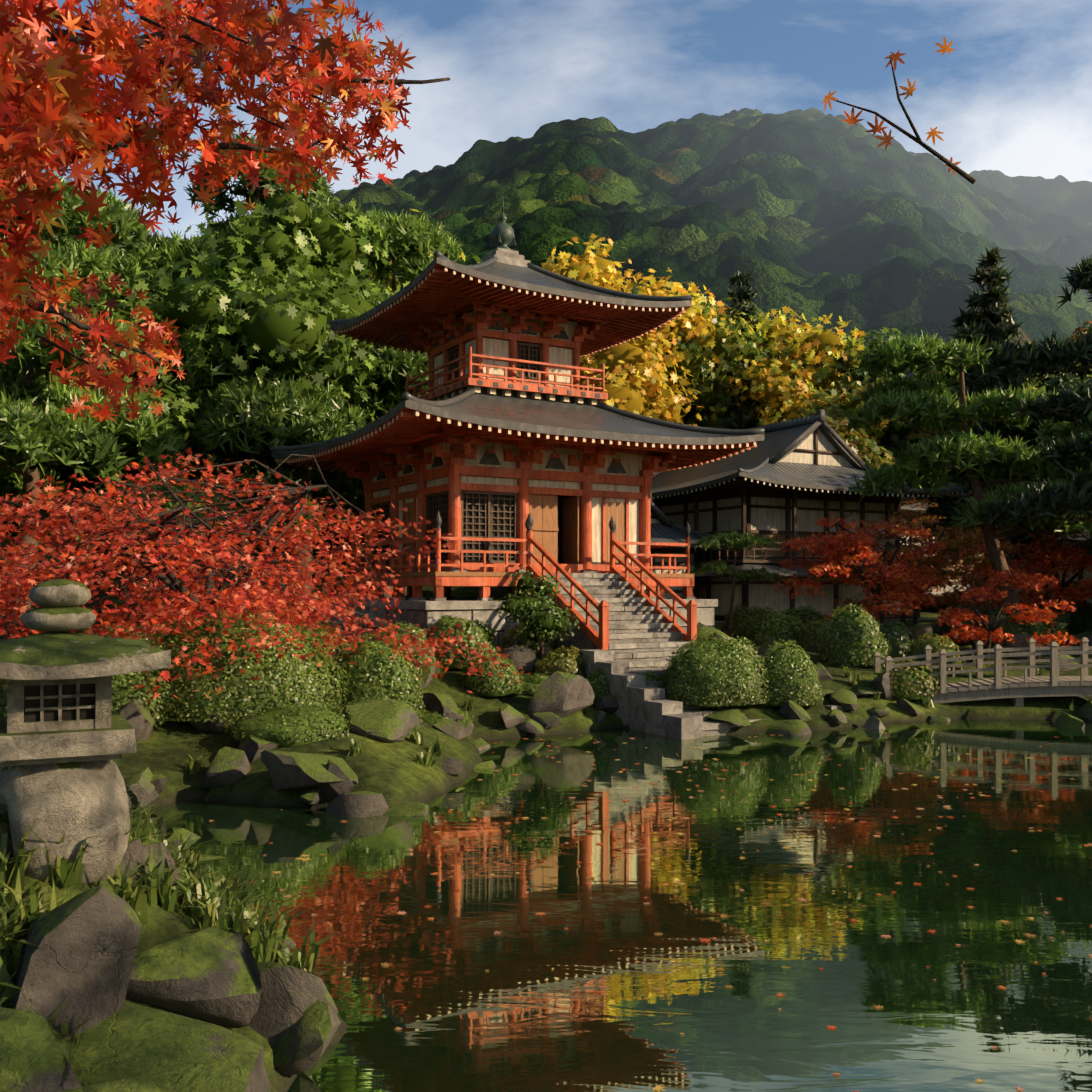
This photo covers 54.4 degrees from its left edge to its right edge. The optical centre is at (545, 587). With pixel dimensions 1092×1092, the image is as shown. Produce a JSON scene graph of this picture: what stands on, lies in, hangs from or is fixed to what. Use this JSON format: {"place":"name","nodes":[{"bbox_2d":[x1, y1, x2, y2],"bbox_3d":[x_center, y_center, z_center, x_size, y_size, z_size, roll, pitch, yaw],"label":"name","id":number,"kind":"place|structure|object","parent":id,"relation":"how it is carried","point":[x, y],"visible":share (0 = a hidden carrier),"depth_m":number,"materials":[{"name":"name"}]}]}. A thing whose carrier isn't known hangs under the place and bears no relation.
{"place":"outdoors","nodes":[
{"label":"outdoors","id":0,"kind":"place"},
{"bbox_2d":[43,513,66,578],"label":"maple foliage","id":1,"kind":"object","parent":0,"point":[62,577],"depth_m":40.27,"materials":[{"name":"red plant"}]},
{"bbox_2d":[282,548,292,577],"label":"maple foliage","id":2,"kind":"object","parent":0,"point":[283,555],"depth_m":61.64,"materials":[{"name":"red plant"}]},
{"bbox_2d":[490,586,499,596],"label":"tree","id":3,"kind":"object","parent":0,"point":[494,591],"depth_m":49.65,"materials":[{"name":"green plant"}]},
{"bbox_2d":[503,273,559,596],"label":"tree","id":4,"kind":"object","parent":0,"point":[507,590],"depth_m":56.67,"materials":[{"name":"green plant"}]},
{"bbox_2d":[0,107,1091,579],"bbox_3d":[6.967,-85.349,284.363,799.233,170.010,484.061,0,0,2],"label":"mountain","id":5,"kind":"structure","parent":0,"point":[812,213],"depth_m":225.89,"materials":[{"name":"green plant"}]},
{"bbox_2d":[0,224,1091,1091],"bbox_3d":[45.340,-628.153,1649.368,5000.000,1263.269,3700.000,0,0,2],"label":"ground","id":6,"kind":"structure","parent":0,"point":[394,774],"depth_m":14.70,"materials":[{"name":"green plant"}]},
{"bbox_2d":[0,486,108,633],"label":"crimson maple","id":7,"kind":"object","parent":6,"relation":"on","point":[22,590],"depth_m":15.09,"materials":[{"name":"red plant"}]},
{"bbox_2d":[0,683,120,720],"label":"shrub","id":8,"kind":"object","parent":6,"relation":"on","point":[5,694],"depth_m":12.75,"materials":[{"name":"green plant"}]},
{"bbox_2d":[0,579,169,882],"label":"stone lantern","id":9,"kind":"object","parent":6,"relation":"on","point":[70,799],"visible":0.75,"depth_m":5.83,"materials":[{"name":"grey stone"}]},
{"bbox_2d":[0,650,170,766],"bbox_3d":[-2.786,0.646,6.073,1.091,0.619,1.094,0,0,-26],"label":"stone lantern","id":10,"kind":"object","parent":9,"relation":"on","point":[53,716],"visible":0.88,"depth_m":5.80,"materials":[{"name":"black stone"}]},
{"bbox_2d":[79,622,160,647],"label":"maple foliage","id":11,"kind":"object","parent":6,"relation":"on","point":[109,635],"depth_m":15.91,"materials":[{"name":"red plant"}]},
{"bbox_2d":[0,169,251,638],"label":"pine","id":12,"kind":"object","parent":6,"relation":"on","point":[46,435],"depth_m":26.22,"materials":[{"name":"green plant"}]},
{"bbox_2d":[1,235,256,631],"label":"bright tree","id":13,"kind":"object","parent":6,"relation":"on","point":[189,409],"depth_m":32.56,"materials":[{"name":"green plant"}]},
{"bbox_2d":[111,670,173,726],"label":"shrub","id":14,"kind":"object","parent":6,"relation":"on","point":[129,690],"depth_m":14.34,"materials":[{"name":"green plant"}]},
{"bbox_2d":[4,171,323,606],"bbox_3d":[-15.194,-5.681,34.712,15.711,14.808,14.436,0,0,2],"label":"pine","id":15,"kind":"object","parent":6,"relation":"on","point":[141,234],"depth_m":34.43,"materials":[{"name":"green plant"}]},
{"bbox_2d":[93,231,235,602],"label":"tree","id":16,"kind":"object","parent":6,"relation":"on","point":[112,244],"depth_m":45.86,"materials":[{"name":"plant"}]},
{"bbox_2d":[137,621,191,639],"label":"shrub","id":17,"kind":"object","parent":6,"relation":"on","point":[151,634],"depth_m":17.41,"materials":[{"name":"plant"}]},
{"bbox_2d":[0,784,337,1049],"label":"grass","id":18,"kind":"structure","parent":6,"relation":"on","point":[67,876],"depth_m":6.16,"materials":[{"name":"green plant"}]},
{"bbox_2d":[0,0,449,421],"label":"maple","id":19,"kind":"object","parent":6,"relation":"on","point":[60,106],"depth_m":2.70,"materials":[{"name":"red plant"}]},
{"bbox_2d":[181,525,292,554],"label":"maple foliage","id":20,"kind":"object","parent":6,"relation":"on","point":[260,548],"depth_m":52.95,"materials":[{"name":"red plant"}]},
{"bbox_2d":[55,127,428,591],"bbox_3d":[-11.408,-7.131,39.031,18.938,17.672,16.007,0,0,2],"label":"pine","id":21,"kind":"object","parent":6,"relation":"on","point":[274,402],"depth_m":36.12,"materials":[{"name":"green plant"}]},
{"bbox_2d":[147,607,348,722],"bbox_3d":[-4.484,1.036,15.603,3.248,1.577,2.942,0,0,2],"label":"shrub","id":22,"kind":"object","parent":6,"relation":"on","point":[196,682],"depth_m":14.69,"materials":[{"name":"green plant"}]},
{"bbox_2d":[119,551,376,633],"bbox_3d":[-5.913,0.515,21.407,4.931,2.440,4.626,0,0,2],"label":"crimson maple","id":23,"kind":"object","parent":6,"relation":"on","point":[306,622],"depth_m":20.76,"materials":[{"name":"red plant"}]},
{"bbox_2d":[0,448,529,702],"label":"crimson maple","id":24,"kind":"object","parent":6,"relation":"on","point":[237,605],"depth_m":15.57,"materials":[{"name":"red plant"}]},
{"bbox_2d":[135,175,409,618],"bbox_3d":[-8.522,-5.923,36.124,8.433,15.332,10.424,0,0,2],"label":"bright tree","id":25,"kind":"object","parent":6,"relation":"on","point":[314,284],"depth_m":33.96,"materials":[{"name":"green plant"}]},
{"bbox_2d":[224,703,351,746],"bbox_3d":[-3.450,1.821,14.273,1.737,0.549,1.518,0,0,2],"label":"shrub","id":26,"kind":"object","parent":6,"relation":"on","point":[336,725],"depth_m":13.93,"materials":[{"name":"green plant"}]},
{"bbox_2d":[272,621,318,634],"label":"shrub","id":27,"kind":"object","parent":6,"relation":"on","point":[298,627],"depth_m":18.67,"materials":[{"name":"green plant"}]},
{"bbox_2d":[298,618,350,695],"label":"shrub","id":28,"kind":"object","parent":6,"relation":"on","point":[328,647],"depth_m":16.61,"materials":[{"name":"plant"}]},
{"bbox_2d":[219,206,463,596],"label":"tree","id":29,"kind":"object","parent":6,"relation":"on","point":[416,239],"depth_m":40.07,"materials":[{"name":"green plant"}]},
{"bbox_2d":[332,630,429,718],"bbox_3d":[-2.673,1.323,16.366,1.814,1.339,1.519,0,0,2],"label":"shrub","id":30,"kind":"object","parent":6,"relation":"on","point":[404,662],"depth_m":15.95,"materials":[{"name":"green plant"}]},
{"bbox_2d":[374,621,442,672],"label":"shrub","id":31,"kind":"object","parent":6,"relation":"on","point":[414,631],"depth_m":19.72,"materials":[{"name":"plant"}]},
{"bbox_2d":[351,209,481,597],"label":"tree","id":32,"kind":"object","parent":6,"relation":"on","point":[385,274],"depth_m":45.48,"materials":[{"name":"plant"}]},
{"bbox_2d":[420,708,473,727],"bbox_3d":[-1.817,2.127,17.289,1.318,0.416,1.050,0,0,2],"label":"moss mound","id":33,"kind":"object","parent":6,"relation":"on","point":[437,714],"depth_m":16.95,"materials":[{"name":"green plant"}]},
{"bbox_2d":[424,614,497,668],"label":"shrub","id":34,"kind":"object","parent":6,"relation":"on","point":[473,627],"depth_m":20.55,"materials":[{"name":"green plant"}]},
{"bbox_2d":[459,653,526,695],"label":"shrub","id":35,"kind":"object","parent":6,"relation":"on","point":[494,685],"depth_m":19.57,"materials":[{"name":"green plant"}]},
{"bbox_2d":[497,620,559,657],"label":"shrub","id":36,"kind":"object","parent":6,"relation":"on","point":[508,634],"depth_m":22.29,"materials":[{"name":"green plant"}]},
{"bbox_2d":[519,672,549,695],"bbox_3d":[-0.176,1.844,20.275,1.074,0.476,0.890,0,0,2],"label":"moss mound","id":37,"kind":"object","parent":6,"relation":"on","point":[529,692],"depth_m":20.00,"materials":[{"name":"green plant"}]},
{"bbox_2d":[493,570,579,660],"bbox_3d":[-0.173,0.759,21.446,1.740,2.273,2.083,0,0,2],"label":"bush","id":38,"kind":"object","parent":6,"relation":"on","point":[518,613],"depth_m":21.15,"materials":[{"name":"green plant"}]},
{"bbox_2d":[0,623,1091,1091],"bbox_3d":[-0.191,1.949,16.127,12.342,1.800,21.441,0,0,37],"label":"rocks","id":39,"kind":"object","parent":6,"relation":"on","point":[296,1022],"visible":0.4,"depth_m":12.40,"materials":[{"name":"stone"}]},
{"bbox_2d":[331,698,378,715],"bbox_3d":[-2.625,1.815,15.079,1.416,0.468,1.108,0,0,2],"label":"moss mound","id":40,"kind":"object","parent":39,"relation":"on","point":[342,705],"depth_m":15.02,"materials":[{"name":"green plant"}]},
{"bbox_2d":[533,645,586,677],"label":"shrub","id":41,"kind":"object","parent":6,"relation":"on","point":[573,666],"depth_m":20.74,"materials":[{"name":"green plant"}]},
{"bbox_2d":[275,234,848,739],"bbox_3d":[0.312,-2.781,25.098,9.342,12.835,14.991,0,0,-30],"label":"pagoda","id":42,"kind":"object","parent":6,"relation":"on","point":[503,506],"visible":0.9,"depth_m":25.16,"materials":[{"name":"paint"}]},
{"bbox_2d":[270,196,764,470],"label":"pagoda roofs","id":43,"kind":"structure","parent":42,"relation":"attached to","point":[599,420],"depth_m":25.18,"materials":[{"name":"grey tile"}]},
{"bbox_2d":[585,668,610,701],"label":"shrub","id":44,"kind":"object","parent":6,"relation":"on","point":[602,681],"depth_m":20.21,"materials":[{"name":"green plant"}]},
{"bbox_2d":[193,622,1062,860],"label":"rocks","id":45,"kind":"object","parent":6,"relation":"on","point":[875,722],"visible":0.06,"depth_m":23.73,"materials":[{"name":"grey stone"}]},
{"bbox_2d":[186,660,1073,774],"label":"rocks","id":46,"kind":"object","parent":6,"relation":"on","point":[192,768],"depth_m":14.70,"materials":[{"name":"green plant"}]},
{"bbox_2d":[184,658,1076,764],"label":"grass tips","id":47,"kind":"object","parent":46,"relation":"on","point":[431,747],"depth_m":14.68,"materials":[{"name":"green plant"}]},
{"bbox_2d":[540,233,738,425],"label":"tree","id":48,"kind":"object","parent":6,"relation":"on","point":[616,281],"depth_m":52.91,"materials":[{"name":"yellow plant"}]},
{"bbox_2d":[641,671,663,686],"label":"shrub","id":49,"kind":"object","parent":6,"relation":"on","point":[649,678],"depth_m":20.21,"materials":[{"name":"green plant"}]},
{"bbox_2d":[658,630,768,706],"bbox_3d":[3.114,1.464,19.867,2.333,1.356,2.062,0,0,2],"label":"shrub","id":50,"kind":"object","parent":6,"relation":"on","point":[693,643],"depth_m":19.19,"materials":[{"name":"green plant"}]},
{"bbox_2d":[654,292,795,428],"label":"tree","id":51,"kind":"object","parent":6,"relation":"on","point":[707,367],"depth_m":57.13,"materials":[{"name":"green plant"}]},
{"bbox_2d":[691,529,782,635],"bbox_3d":[5.328,0.041,29.921,2.668,3.491,2.085,0,0,2],"label":"pine tree","id":52,"kind":"object","parent":6,"relation":"on","point":[748,540],"depth_m":29.68,"materials":[{"name":"green plant"}]},
{"bbox_2d":[707,269,772,428],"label":"cedar","id":53,"kind":"object","parent":6,"relation":"on","point":[738,420],"depth_m":59.16,"materials":[{"name":"plant"}]},
{"bbox_2d":[719,603,775,641],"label":"shrub","id":54,"kind":"object","parent":6,"relation":"on","point":[743,623],"depth_m":29.89,"materials":[{"name":"green plant"}]},
{"bbox_2d":[748,612,804,647],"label":"shrub","id":55,"kind":"object","parent":6,"relation":"on","point":[783,616],"depth_m":26.46,"materials":[{"name":"green plant"}]},
{"bbox_2d":[755,639,824,706],"bbox_3d":[4.477,1.572,20.086,1.557,1.219,1.493,0,0,2],"label":"shrub","id":56,"kind":"object","parent":6,"relation":"on","point":[815,683],"depth_m":19.58,"materials":[{"name":"green plant"}]},
{"bbox_2d":[726,305,865,422],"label":"tree","id":57,"kind":"object","parent":6,"relation":"on","point":[798,391],"depth_m":57.53,"materials":[{"name":"yellow plant"}]},
{"bbox_2d":[780,605,829,628],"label":"shrub","id":58,"kind":"object","parent":6,"relation":"on","point":[815,617],"depth_m":30.52,"materials":[{"name":"green plant"}]},
{"bbox_2d":[796,616,830,649],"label":"shrub","id":59,"kind":"object","parent":6,"relation":"on","point":[805,640],"depth_m":25.54,"materials":[{"name":"green plant"}]},
{"bbox_2d":[757,375,900,469],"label":"tree","id":60,"kind":"object","parent":6,"relation":"on","point":[862,442],"depth_m":54.10,"materials":[{"name":"green plant"}]},
{"bbox_2d":[775,326,910,442],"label":"tree","id":61,"kind":"object","parent":6,"relation":"on","point":[838,367],"depth_m":58.08,"materials":[{"name":"green plant"}]},
{"bbox_2d":[821,687,882,694],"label":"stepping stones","id":62,"kind":"object","parent":6,"relation":"on","point":[862,690],"visible":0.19,"depth_m":21.01,"materials":[{"name":"grey stone"}]},
{"bbox_2d":[817,603,892,666],"bbox_3d":[6.903,1.041,23.802,1.667,1.391,1.481,0,0,2],"label":"shrub","id":63,"kind":"object","parent":6,"relation":"on","point":[877,633],"depth_m":23.38,"materials":[{"name":"green plant"}]},
{"bbox_2d":[771,510,947,622],"bbox_3d":[8.229,-0.100,27.730,4.508,3.834,4.706,0,0,2],"label":"orange maple","id":64,"kind":"object","parent":6,"relation":"on","point":[900,566],"depth_m":27.34,"materials":[{"name":"plant"}]},
{"bbox_2d":[639,478,1091,622],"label":"temple hall","id":65,"kind":"structure","parent":6,"relation":"on","point":[779,514],"depth_m":44.13,"materials":[{"name":"paint"}]},
{"bbox_2d":[650,409,1091,576],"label":"temple hall roofs","id":66,"kind":"structure","parent":65,"relation":"attached to","point":[814,452],"depth_m":45.35,"materials":[{"name":"grey tile"}]},
{"bbox_2d":[848,351,905,464],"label":"tree","id":67,"kind":"object","parent":6,"relation":"on","point":[882,443],"depth_m":61.41,"materials":[{"name":"green plant"}]},
{"bbox_2d":[874,619,914,661],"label":"shrub","id":68,"kind":"object","parent":6,"relation":"on","point":[894,630],"depth_m":24.38,"materials":[{"name":"green plant"}]},
{"bbox_2d":[825,535,979,629],"bbox_3d":[12.124,-0.054,35.685,5.106,3.477,5.223,0,0,2],"label":"maple","id":69,"kind":"object","parent":6,"relation":"on","point":[952,596],"depth_m":35.23,"materials":[{"name":"red plant"}]},
{"bbox_2d":[892,438,914,457],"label":"tree","id":70,"kind":"object","parent":6,"relation":"on","point":[904,445],"depth_m":72.90,"materials":[{"name":"green plant"}]},
{"bbox_2d":[871,659,939,699],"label":"shrub","id":71,"kind":"object","parent":6,"relation":"on","point":[929,679],"depth_m":21.15,"materials":[{"name":"green plant"}]},
{"bbox_2d":[838,496,1026,624],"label":"orange maple","id":72,"kind":"object","parent":6,"relation":"on","point":[958,541],"depth_m":40.11,"materials":[{"name":"plant"}]},
{"bbox_2d":[904,632,966,675],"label":"shrub","id":73,"kind":"object","parent":6,"relation":"on","point":[923,645],"depth_m":23.01,"materials":[{"name":"green plant"}]},
{"bbox_2d":[937,604,987,646],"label":"shrub","id":74,"kind":"object","parent":6,"relation":"on","point":[940,631],"depth_m":29.29,"materials":[{"name":"plant"}]},
{"bbox_2d":[878,359,1047,483],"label":"tree","id":75,"kind":"object","parent":6,"relation":"on","point":[890,434],"depth_m":56.36,"materials":[{"name":"green plant"}]},
{"bbox_2d":[840,330,1091,623],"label":"pine","id":76,"kind":"object","parent":6,"relation":"on","point":[919,399],"depth_m":29.54,"materials":[{"name":"green plant"}]},
{"bbox_2d":[873,637,1091,706],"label":"garden bridge","id":77,"kind":"structure","parent":6,"relation":"on","point":[1017,689],"depth_m":21.23,"materials":[{"name":"grey wood"}]},
{"bbox_2d":[965,607,1026,658],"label":"shrub","id":78,"kind":"object","parent":6,"relation":"on","point":[1003,628],"depth_m":26.86,"materials":[{"name":"plant"}]},
{"bbox_2d":[915,247,1088,613],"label":"cedar","id":79,"kind":"object","parent":6,"relation":"on","point":[973,324],"depth_m":46.82,"materials":[{"name":"green plant"}]},
{"bbox_2d":[933,372,1085,480],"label":"tree","id":80,"kind":"object","parent":6,"relation":"on","point":[1050,386],"depth_m":57.85,"materials":[{"name":"green plant"}]},
{"bbox_2d":[956,524,1091,621],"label":"maple","id":81,"kind":"object","parent":6,"relation":"on","point":[1072,556],"depth_m":31.14,"materials":[{"name":"red plant"}]},
{"bbox_2d":[957,326,1091,535],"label":"pine","id":82,"kind":"object","parent":6,"relation":"on","point":[1047,433],"visible":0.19,"depth_m":35.75,"materials":[{"name":"green plant"}]},
{"bbox_2d":[975,254,1091,556],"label":"pine","id":83,"kind":"object","parent":6,"relation":"on","point":[1046,356],"depth_m":26.60,"materials":[{"name":"green plant"}]},
{"bbox_2d":[1019,608,1068,650],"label":"shrub","id":84,"kind":"object","parent":6,"relation":"on","point":[1032,629],"depth_m":27.76,"materials":[{"name":"green plant"}]},
{"bbox_2d":[1045,375,1091,482],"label":"tree","id":85,"kind":"object","parent":6,"relation":"on","point":[1059,382],"depth_m":57.54,"materials":[{"name":"plant"}]},
{"bbox_2d":[1071,320,1091,374],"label":"tree","id":86,"kind":"object","parent":6,"relation":"on","point":[1083,328],"depth_m":77.69,"materials":[{"name":"green plant"}]},
{"bbox_2d":[1072,561,1091,612],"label":"maple","id":87,"kind":"object","parent":6,"relation":"on","point":[1079,603],"visible":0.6,"depth_m":30.67,"materials":[{"name":"red plant"}]},
{"bbox_2d":[7,0,1091,239],"label":"sky","id":88,"kind":"structure","parent":0,"point":[1013,97],"materials":[{"name":"blue"}]},
{"bbox_2d":[142,719,1091,1091],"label":"pond water","id":89,"kind":"structure","parent":0,"point":[506,1009],"depth_m":8.54,"materials":[{"name":"green liquid"}]},
{"bbox_2d":[209,728,1091,1091],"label":"floating leaves","id":90,"kind":"object","parent":89,"relation":"on","point":[657,1088],"visible":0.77,"depth_m":9.65,"materials":[{"name":"plant"}]},
{"bbox_2d":[820,36,975,183],"bbox_3d":[0.989,-1.336,3.023,0.422,0.426,0.136,0,0,2],"label":"maple branch","id":91,"kind":"object","parent":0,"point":[909,92],"depth_m":2.99,"materials":[{"name":"plant"}]},
{"bbox_2d":[937,567,1079,665],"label":"maple tree","id":92,"kind":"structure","parent":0,"point":[1030,614],"depth_m":24.90,"materials":[{"name":"red plant"}]}
]}

